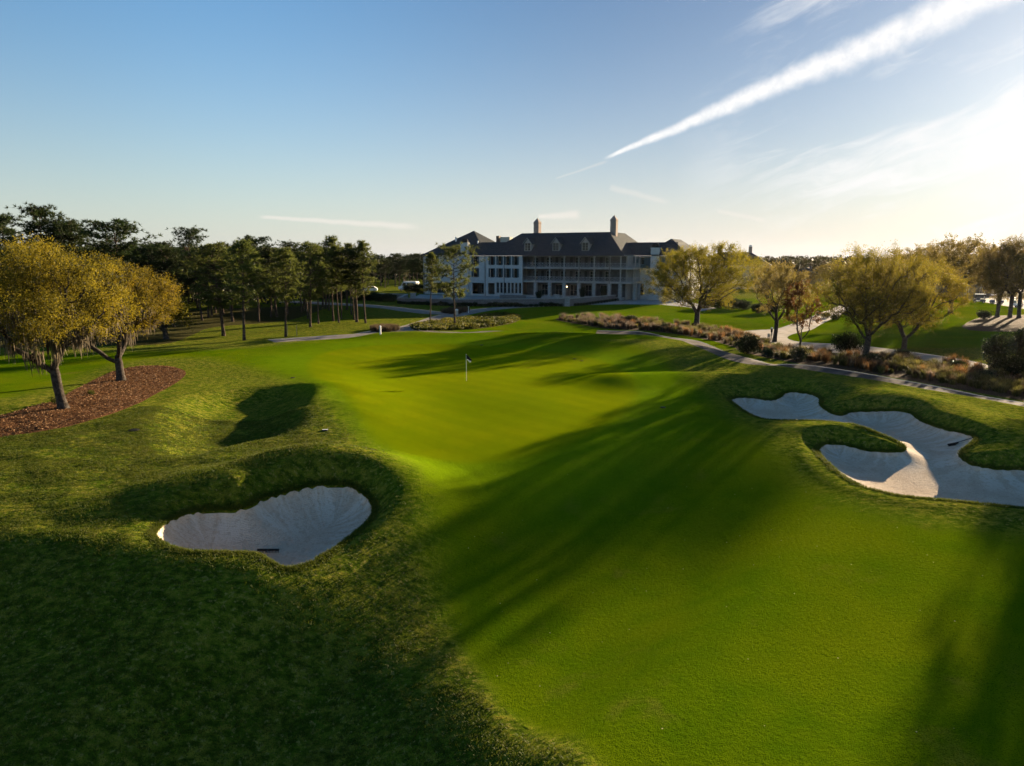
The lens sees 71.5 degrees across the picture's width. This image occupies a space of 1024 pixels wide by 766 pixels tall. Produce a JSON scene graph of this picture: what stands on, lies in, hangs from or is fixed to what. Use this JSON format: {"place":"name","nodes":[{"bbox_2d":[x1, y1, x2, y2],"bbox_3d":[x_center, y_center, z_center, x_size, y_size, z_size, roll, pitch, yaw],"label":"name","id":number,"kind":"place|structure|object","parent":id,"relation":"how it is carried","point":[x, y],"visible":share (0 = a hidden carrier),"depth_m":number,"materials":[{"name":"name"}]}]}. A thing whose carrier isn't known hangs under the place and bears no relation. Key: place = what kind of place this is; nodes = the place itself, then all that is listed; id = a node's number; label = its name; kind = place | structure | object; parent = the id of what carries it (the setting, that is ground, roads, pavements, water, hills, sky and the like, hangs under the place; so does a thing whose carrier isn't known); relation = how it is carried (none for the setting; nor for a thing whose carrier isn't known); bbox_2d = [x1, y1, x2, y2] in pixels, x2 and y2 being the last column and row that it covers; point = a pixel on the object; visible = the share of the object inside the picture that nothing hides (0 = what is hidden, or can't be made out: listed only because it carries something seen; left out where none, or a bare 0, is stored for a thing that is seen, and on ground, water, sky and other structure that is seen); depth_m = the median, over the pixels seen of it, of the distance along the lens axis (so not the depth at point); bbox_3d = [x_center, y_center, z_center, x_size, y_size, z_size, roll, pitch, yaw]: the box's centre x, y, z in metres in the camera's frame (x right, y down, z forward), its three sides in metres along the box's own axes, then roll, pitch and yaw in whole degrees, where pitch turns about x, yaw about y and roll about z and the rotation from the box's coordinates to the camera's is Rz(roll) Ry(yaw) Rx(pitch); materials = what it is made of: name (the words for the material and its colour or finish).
{"place":"outdoors","nodes":[
{"label":"outdoors","id":0,"kind":"place"},
{"bbox_2d":[0,305,331,347],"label":"forest floor","id":1,"kind":"structure","parent":0,"point":[179,331],"depth_m":112.16,"materials":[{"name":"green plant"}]},
{"bbox_2d":[0,212,41,304],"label":"pine tree","id":2,"kind":"object","parent":1,"relation":"on","point":[6,230],"visible":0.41,"depth_m":108.28,"materials":[{"name":"green plant"}]},
{"bbox_2d":[0,202,75,293],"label":"pine tree","id":3,"kind":"object","parent":1,"relation":"on","point":[40,212],"visible":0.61,"depth_m":105.48,"materials":[{"name":"green plant"}]},
{"bbox_2d":[19,222,88,299],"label":"pine tree","id":4,"kind":"object","parent":1,"relation":"on","point":[61,225],"visible":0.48,"depth_m":107.39,"materials":[{"name":"green plant"}]},
{"bbox_2d":[38,217,97,268],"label":"pine tree","id":5,"kind":"object","parent":1,"relation":"on","point":[73,220],"visible":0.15,"depth_m":109.30,"materials":[{"name":"green plant"}]},
{"bbox_2d":[63,246,108,269],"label":"pine tree","id":6,"kind":"object","parent":1,"relation":"on","point":[82,248],"visible":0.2,"depth_m":108.15,"materials":[{"name":"green plant"}]},
{"bbox_2d":[66,218,160,290],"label":"pine tree","id":7,"kind":"object","parent":1,"relation":"on","point":[125,227],"visible":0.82,"depth_m":100.19,"materials":[{"name":"green plant"}]},
{"bbox_2d":[128,245,145,293],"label":"pine tree","id":8,"kind":"object","parent":1,"relation":"on","point":[139,250],"visible":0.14,"depth_m":113.37,"materials":[{"name":"green plant"}]},
{"bbox_2d":[131,243,170,280],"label":"pine tree","id":9,"kind":"object","parent":1,"relation":"on","point":[150,247],"visible":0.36,"depth_m":108.03,"materials":[{"name":"green plant"}]},
{"bbox_2d":[131,250,180,286],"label":"pine tree","id":10,"kind":"object","parent":1,"relation":"on","point":[153,255],"visible":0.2,"depth_m":108.56,"materials":[{"name":"green plant"}]},
{"bbox_2d":[117,289,196,338],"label":"oak tree","id":11,"kind":"object","parent":1,"relation":"on","point":[182,314],"visible":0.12,"depth_m":86.59,"materials":[{"name":"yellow plant"}]},
{"bbox_2d":[135,240,183,275],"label":"pine tree","id":12,"kind":"object","parent":1,"relation":"on","point":[155,243],"visible":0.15,"depth_m":115.00,"materials":[{"name":"green plant"}]},
{"bbox_2d":[143,246,188,326],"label":"pine tree","id":13,"kind":"object","parent":1,"relation":"on","point":[173,260],"visible":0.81,"depth_m":104.44,"materials":[{"name":"green plant"}]},
{"bbox_2d":[175,252,213,319],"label":"pine tree","id":14,"kind":"object","parent":1,"relation":"on","point":[188,281],"visible":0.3,"depth_m":112.81,"materials":[{"name":"green plant"}]},
{"bbox_2d":[197,251,244,321],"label":"pine tree","id":15,"kind":"object","parent":1,"relation":"on","point":[231,314],"visible":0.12,"depth_m":112.02,"materials":[{"name":"green plant"}]},
{"bbox_2d":[231,234,278,311],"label":"pine tree","id":16,"kind":"object","parent":1,"relation":"on","point":[261,240],"visible":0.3,"depth_m":124.28,"materials":[{"name":"green plant"}]},
{"bbox_2d":[239,254,271,321],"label":"pine tree","id":17,"kind":"object","parent":1,"relation":"on","point":[261,274],"visible":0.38,"depth_m":111.76,"materials":[{"name":"green plant"}]},
{"bbox_2d":[247,245,289,316],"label":"pine tree","id":18,"kind":"object","parent":1,"relation":"on","point":[266,250],"visible":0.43,"depth_m":117.21,"materials":[{"name":"green plant"}]},
{"bbox_2d":[251,248,287,316],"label":"pine tree","id":19,"kind":"object","parent":1,"relation":"on","point":[270,291],"visible":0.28,"depth_m":117.88,"materials":[{"name":"green plant"}]},
{"bbox_2d":[440,306,469,313],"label":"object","id":20,"kind":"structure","parent":0,"point":[448,310],"depth_m":129.71,"materials":[{"name":"green plant"}]},
{"bbox_2d":[416,294,547,298],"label":"terrace","id":21,"kind":"structure","parent":0,"point":[464,297],"depth_m":171.27,"materials":[{"name":"grey stone"}]},
{"bbox_2d":[500,294,525,298],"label":"stone wall","id":22,"kind":"structure","parent":21,"relation":"on","point":[509,296],"depth_m":165.37,"materials":[{"name":"grey stone"}]},
{"bbox_2d":[0,273,1023,765],"bbox_3d":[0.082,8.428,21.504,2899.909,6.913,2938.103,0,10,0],"label":"ground","id":23,"kind":"structure","parent":0,"point":[208,389],"depth_m":24.83,"materials":[{"name":"green plant"}]},
{"bbox_2d":[0,365,185,436],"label":"mulch bed","id":24,"kind":"object","parent":23,"relation":"on","point":[85,419],"visible":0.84,"depth_m":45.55,"materials":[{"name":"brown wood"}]},
{"bbox_2d":[0,233,145,408],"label":"oak tree","id":25,"kind":"object","parent":24,"relation":"on","point":[28,321],"visible":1,"depth_m":42.55,"materials":[{"name":"green plant"}]},
{"bbox_2d":[29,252,184,380],"bbox_3d":[-32.588,-5.296,56.936,12.621,10.624,11.826,-5,11,-24],"label":"oak tree","id":26,"kind":"object","parent":24,"relation":"on","point":[153,314],"visible":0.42,"depth_m":56.43,"materials":[{"name":"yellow plant"}]},
{"bbox_2d":[0,281,306,306],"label":"undergrowth","id":27,"kind":"object","parent":23,"relation":"on","point":[223,289],"visible":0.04,"depth_m":144.88,"materials":[{"name":"green plant"}]},
{"bbox_2d":[165,224,208,303],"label":"pine tree","id":28,"kind":"object","parent":23,"relation":"on","point":[188,236],"visible":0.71,"depth_m":146.95,"materials":[{"name":"green plant"}]},
{"bbox_2d":[171,241,254,335],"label":"pine tree","id":29,"kind":"object","parent":23,"relation":"on","point":[218,250],"visible":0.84,"depth_m":89.29,"materials":[{"name":"green plant"}]},
{"bbox_2d":[219,238,270,340],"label":"pine tree","id":30,"kind":"object","parent":23,"relation":"on","point":[241,247],"visible":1,"depth_m":84.93,"materials":[{"name":"green plant"}]},
{"bbox_2d":[158,486,370,566],"bbox_3d":[-9.560,5.902,28.155,7.415,1.525,7.328,0,10,0],"label":"sand bunker","id":31,"kind":"object","parent":23,"relation":"on","point":[301,526],"visible":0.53,"depth_m":29.00},
{"bbox_2d":[275,240,298,251],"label":"pine tree","id":32,"kind":"object","parent":23,"relation":"on","point":[289,244],"visible":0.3,"depth_m":156.91,"materials":[{"name":"green plant"}]},
{"bbox_2d":[263,246,311,336],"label":"pine tree","id":33,"kind":"object","parent":23,"relation":"on","point":[286,254],"visible":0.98,"depth_m":88.40,"materials":[{"name":"green plant"}]},
{"bbox_2d":[289,251,313,318],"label":"pine tree","id":34,"kind":"object","parent":23,"relation":"on","point":[306,282],"visible":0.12,"depth_m":115.69,"materials":[{"name":"green plant"}]},
{"bbox_2d":[286,240,335,326],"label":"pine tree","id":35,"kind":"object","parent":23,"relation":"on","point":[311,248],"visible":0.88,"depth_m":100.38,"materials":[{"name":"green plant"}]},
{"bbox_2d":[303,248,331,323],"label":"pine tree","id":36,"kind":"object","parent":23,"relation":"on","point":[327,274],"visible":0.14,"depth_m":106.83,"materials":[{"name":"green plant"}]},
{"bbox_2d":[319,235,347,320],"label":"pine tree","id":37,"kind":"object","parent":23,"relation":"on","point":[331,241],"visible":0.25,"depth_m":109.88,"materials":[{"name":"green plant"}]},
{"bbox_2d":[322,244,348,322],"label":"pine tree","id":38,"kind":"object","parent":23,"relation":"on","point":[335,280],"visible":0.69,"depth_m":106.54,"materials":[{"name":"green plant"}]},
{"bbox_2d":[327,289,349,299],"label":"shrub","id":39,"kind":"object","parent":23,"relation":"on","point":[343,294],"visible":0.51,"depth_m":164.88,"materials":[{"name":"green plant"}]},
{"bbox_2d":[341,242,361,319],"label":"pine tree","id":40,"kind":"object","parent":23,"relation":"on","point":[348,245],"visible":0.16,"depth_m":110.78,"materials":[{"name":"green plant"}]},
{"bbox_2d":[327,247,377,321],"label":"pine tree","id":41,"kind":"object","parent":23,"relation":"on","point":[347,250],"visible":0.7,"depth_m":105.42,"materials":[{"name":"green plant"}]},
{"bbox_2d":[342,239,382,322],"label":"pine tree","id":42,"kind":"object","parent":23,"relation":"on","point":[362,246],"visible":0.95,"depth_m":105.36,"materials":[{"name":"green plant"}]},
{"bbox_2d":[290,301,445,314],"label":"footpath","id":43,"kind":"structure","parent":23,"relation":"on","point":[405,309],"depth_m":138.51,"materials":[{"name":"concrete"}]},
{"bbox_2d":[370,293,387,301],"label":"shrub","id":44,"kind":"object","parent":23,"relation":"on","point":[377,297],"visible":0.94,"depth_m":155.97,"materials":[{"name":"green plant"}]},
{"bbox_2d":[371,254,387,285],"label":"pine tree","id":45,"kind":"object","parent":23,"relation":"on","point":[380,256],"visible":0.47,"depth_m":235.45,"materials":[{"name":"green plant"}]},
{"bbox_2d":[369,323,399,331],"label":"ornamental grass","id":46,"kind":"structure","parent":23,"relation":"on","point":[388,327],"depth_m":96.07,"materials":[{"name":"beige plant"}]},
{"bbox_2d":[378,259,393,287],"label":"pine tree","id":47,"kind":"object","parent":23,"relation":"on","point":[386,266],"visible":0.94,"depth_m":221.23,"materials":[{"name":"green plant"}]},
{"bbox_2d":[381,293,396,301],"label":"shrub","id":48,"kind":"object","parent":23,"relation":"on","point":[391,297],"visible":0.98,"depth_m":155.94,"materials":[{"name":"green plant"}]},
{"bbox_2d":[365,293,415,297],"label":"stone wall","id":49,"kind":"structure","parent":23,"relation":"on","point":[412,295],"depth_m":159.32,"materials":[{"name":"grey stone"}]},
{"bbox_2d":[363,256,423,283],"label":"treeline","id":50,"kind":"object","parent":23,"relation":"on","point":[392,274],"depth_m":266.17,"materials":[{"name":"green plant"}]},
{"bbox_2d":[384,253,405,285],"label":"pine tree","id":51,"kind":"object","parent":23,"relation":"on","point":[397,256],"visible":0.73,"depth_m":231.70,"materials":[{"name":"green plant"}]},
{"bbox_2d":[392,260,409,285],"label":"pine tree","id":52,"kind":"object","parent":23,"relation":"on","point":[402,268],"visible":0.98,"depth_m":218.88,"materials":[{"name":"green plant"}]},
{"bbox_2d":[270,306,545,341],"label":"footpath","id":53,"kind":"structure","parent":23,"relation":"on","point":[408,328],"depth_m":97.00,"materials":[{"name":"concrete"}]},
{"bbox_2d":[403,258,422,280],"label":"pine tree","id":54,"kind":"object","parent":23,"relation":"on","point":[413,262],"visible":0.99,"depth_m":215.91,"materials":[{"name":"green plant"}]},
{"bbox_2d":[419,252,441,320],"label":"pine tree","id":55,"kind":"object","parent":23,"relation":"on","point":[431,258],"visible":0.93,"depth_m":106.81,"materials":[{"name":"green plant"}]},
{"bbox_2d":[421,318,520,330],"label":"planting bed","id":56,"kind":"object","parent":23,"relation":"on","point":[468,328],"visible":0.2,"depth_m":102.32,"materials":[{"name":"soil"}]},
{"bbox_2d":[430,242,488,322],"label":"pine tree","id":57,"kind":"object","parent":56,"relation":"on","point":[447,254],"visible":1,"depth_m":103.67,"materials":[{"name":"green plant"}]},
{"bbox_2d":[408,311,520,330],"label":"groundcover","id":58,"kind":"object","parent":56,"relation":"on","point":[489,319],"visible":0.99,"depth_m":107.14,"materials":[{"name":"green plant"}]},
{"bbox_2d":[309,344,635,461],"bbox_3d":[-2.262,-0.796,59.791,27.086,1.134,46.323,-5,11,-24],"label":"putting green","id":59,"kind":"object","parent":23,"relation":"on","point":[431,402],"visible":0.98,"depth_m":50.06,"materials":[{"name":"green plant"}]},
{"bbox_2d":[397,298,564,306],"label":"stone wall","id":60,"kind":"structure","parent":23,"relation":"on","point":[533,301],"depth_m":148.09,"materials":[{"name":"grey stone"}]},
{"bbox_2d":[0,332,1023,765],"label":"fairway","id":61,"kind":"structure","parent":23,"relation":"on","point":[670,566],"depth_m":24.70,"materials":[{"name":"green plant"}]},
{"bbox_2d":[420,215,702,300],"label":"clubhouse","id":62,"kind":"structure","parent":23,"relation":"on","point":[613,260],"depth_m":171.22,"materials":[{"name":"white paint"}]},
{"bbox_2d":[564,295,615,305],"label":"stone wall","id":63,"kind":"structure","parent":23,"relation":"on","point":[569,301],"depth_m":154.77,"materials":[{"name":"grey stone"}]},
{"bbox_2d":[703,245,769,288],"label":"house","id":64,"kind":"structure","parent":23,"relation":"on","point":[751,254],"depth_m":222.84,"materials":[{"name":"paint"}]},
{"bbox_2d":[734,299,752,309],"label":"shrub","id":65,"kind":"object","parent":23,"relation":"on","point":[743,304],"visible":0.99,"depth_m":139.76,"materials":[{"name":"green plant"}]},
{"bbox_2d":[750,303,765,312],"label":"shrub","id":66,"kind":"object","parent":23,"relation":"on","point":[754,307],"visible":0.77,"depth_m":128.87,"materials":[{"name":"green plant"}]},
{"bbox_2d":[556,317,1023,400],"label":"planting bed","id":67,"kind":"object","parent":23,"relation":"on","point":[900,374],"visible":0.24,"depth_m":66.01,"materials":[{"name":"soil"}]},
{"bbox_2d":[641,240,769,325],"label":"oak tree","id":68,"kind":"object","parent":67,"relation":"on","point":[720,281],"visible":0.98,"depth_m":104.84,"materials":[{"name":"green plant"}]},
{"bbox_2d":[734,333,761,353],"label":"shrub","id":69,"kind":"object","parent":67,"relation":"on","point":[747,344],"visible":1,"depth_m":77.40,"materials":[{"name":"green plant"}]},
{"bbox_2d":[760,347,776,357],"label":"shrub","id":70,"kind":"object","parent":67,"relation":"on","point":[767,352],"visible":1,"depth_m":73.08,"materials":[{"name":"green plant"}]},
{"bbox_2d":[749,259,810,341],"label":"oak tree","id":71,"kind":"object","parent":67,"relation":"on","point":[768,286],"visible":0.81,"depth_m":88.50,"materials":[{"name":"green plant"}]},
{"bbox_2d":[789,346,810,361],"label":"shrub","id":72,"kind":"object","parent":67,"relation":"on","point":[798,353],"visible":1,"depth_m":70.68,"materials":[{"name":"green plant"}]},
{"bbox_2d":[782,279,824,346],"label":"tree","id":73,"kind":"object","parent":67,"relation":"on","point":[790,304],"visible":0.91,"depth_m":83.26,"materials":[{"name":"orange plant"}]},
{"bbox_2d":[830,331,863,352],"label":"shrub","id":74,"kind":"object","parent":67,"relation":"on","point":[852,340],"visible":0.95,"depth_m":79.48,"materials":[{"name":"green plant"}]},
{"bbox_2d":[862,351,886,364],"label":"shrub","id":75,"kind":"object","parent":67,"relation":"on","point":[871,356],"visible":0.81,"depth_m":70.09,"materials":[{"name":"green plant"}]},
{"bbox_2d":[803,239,951,354],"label":"oak tree","id":76,"kind":"object","parent":67,"relation":"on","point":[905,302],"visible":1,"depth_m":69.74,"materials":[{"name":"green plant"}]},
{"bbox_2d":[839,252,978,348],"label":"oak tree","id":77,"kind":"object","parent":67,"relation":"on","point":[954,282],"visible":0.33,"depth_m":77.04,"materials":[{"name":"green plant"}]},
{"bbox_2d":[948,359,969,368],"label":"shrub","id":78,"kind":"object","parent":67,"relation":"on","point":[956,363],"visible":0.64,"depth_m":66.95,"materials":[{"name":"green plant"}]},
{"bbox_2d":[987,354,1023,376],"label":"shrub","id":79,"kind":"object","parent":67,"relation":"on","point":[1013,366],"visible":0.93,"depth_m":63.20,"materials":[{"name":"green plant"}]},
{"bbox_2d":[795,266,824,285],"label":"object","id":80,"kind":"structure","parent":23,"relation":"on","point":[810,268],"depth_m":247.91,"materials":[{"name":"plant"}]},
{"bbox_2d":[812,261,845,286],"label":"oak tree","id":81,"kind":"object","parent":23,"relation":"on","point":[822,267],"visible":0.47,"depth_m":221.88,"materials":[{"name":"green plant"}]},
{"bbox_2d":[706,254,1013,282],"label":"treeline","id":82,"kind":"object","parent":23,"relation":"on","point":[800,262],"visible":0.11,"depth_m":262.24,"materials":[{"name":"green plant"}]},
{"bbox_2d":[732,392,1023,506],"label":"sand bunker","id":83,"kind":"object","parent":23,"relation":"on","point":[929,462],"visible":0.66,"depth_m":37.05},
{"bbox_2d":[888,243,961,274],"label":"oak tree","id":84,"kind":"object","parent":23,"relation":"on","point":[911,251],"visible":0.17,"depth_m":206.16,"materials":[{"name":"green plant"}]},
{"bbox_2d":[903,232,1002,313],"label":"oak tree","id":85,"kind":"object","parent":23,"relation":"on","point":[963,258],"visible":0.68,"depth_m":126.96,"materials":[{"name":"green plant"}]},
{"bbox_2d":[923,275,989,297],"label":"house","id":86,"kind":"structure","parent":23,"relation":"on","point":[980,293],"depth_m":176.13,"materials":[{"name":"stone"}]},
{"bbox_2d":[948,239,1003,275],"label":"oak tree","id":87,"kind":"object","parent":23,"relation":"on","point":[983,246],"visible":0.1,"depth_m":204.98,"materials":[{"name":"green plant"}]},
{"bbox_2d":[962,315,1023,331],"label":"mulch bed","id":88,"kind":"object","parent":23,"relation":"on","point":[1003,323],"visible":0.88,"depth_m":109.21,"materials":[{"name":"soil"}]},
{"bbox_2d":[976,310,993,318],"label":"shrub","id":89,"kind":"object","parent":88,"relation":"on","point":[985,314],"visible":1,"depth_m":117.84,"materials":[{"name":"green plant"}]},
{"bbox_2d":[971,240,1023,316],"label":"dark tree","id":90,"kind":"object","parent":88,"relation":"on","point":[1000,295],"visible":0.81,"depth_m":119.94,"materials":[{"name":"green plant"}]},
{"bbox_2d":[977,233,1023,317],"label":"dark tree","id":91,"kind":"object","parent":88,"relation":"on","point":[1012,298],"visible":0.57,"depth_m":119.81,"materials":[{"name":"green plant"}]},
{"bbox_2d":[988,239,1023,317],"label":"dark tree","id":92,"kind":"object","parent":88,"relation":"on","point":[1021,292],"visible":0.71,"depth_m":118.53,"materials":[{"name":"green plant"}]},
{"bbox_2d":[980,331,1017,365],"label":"shrub","id":93,"kind":"object","parent":23,"relation":"on","point":[995,347],"visible":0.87,"depth_m":66.39,"materials":[{"name":"green plant"}]},
{"bbox_2d":[1009,326,1023,359],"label":"shrub","id":94,"kind":"object","parent":23,"relation":"on","point":[1019,333],"visible":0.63,"depth_m":68.21,"materials":[{"name":"green plant"}]},
{"bbox_2d":[142,388,1023,574],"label":"edge grass","id":95,"kind":"structure","parent":0,"point":[152,534],"depth_m":30.76,"materials":[{"name":"green plant"}]},
{"bbox_2d":[589,299,714,310],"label":"patio","id":96,"kind":"structure","parent":0,"point":[653,302],"depth_m":157.71,"materials":[{"name":"grey stone"}]},
{"bbox_2d":[558,311,1016,384],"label":"ornamental grass","id":97,"kind":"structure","parent":0,"point":[628,323],"depth_m":106.07,"materials":[{"name":"plant"}]},
{"bbox_2d":[560,313,1023,395],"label":"ornamental grass","id":98,"kind":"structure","parent":0,"point":[1000,384],"depth_m":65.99,"materials":[{"name":"beige plant"}]},
{"bbox_2d":[596,330,1023,406],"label":"cart path","id":99,"kind":"structure","parent":0,"point":[724,354],"depth_m":66.32,"materials":[{"name":"grey concrete"}]},
{"bbox_2d":[744,306,987,367],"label":"sandy path","id":100,"kind":"structure","parent":0,"point":[784,333],"depth_m":92.91,"materials":[{"name":"beige sand"}]},
{"bbox_2d":[968,290,1023,308],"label":"road","id":101,"kind":"structure","parent":0,"point":[1005,303],"depth_m":168.16,"materials":[{"name":"grey asphalt"}]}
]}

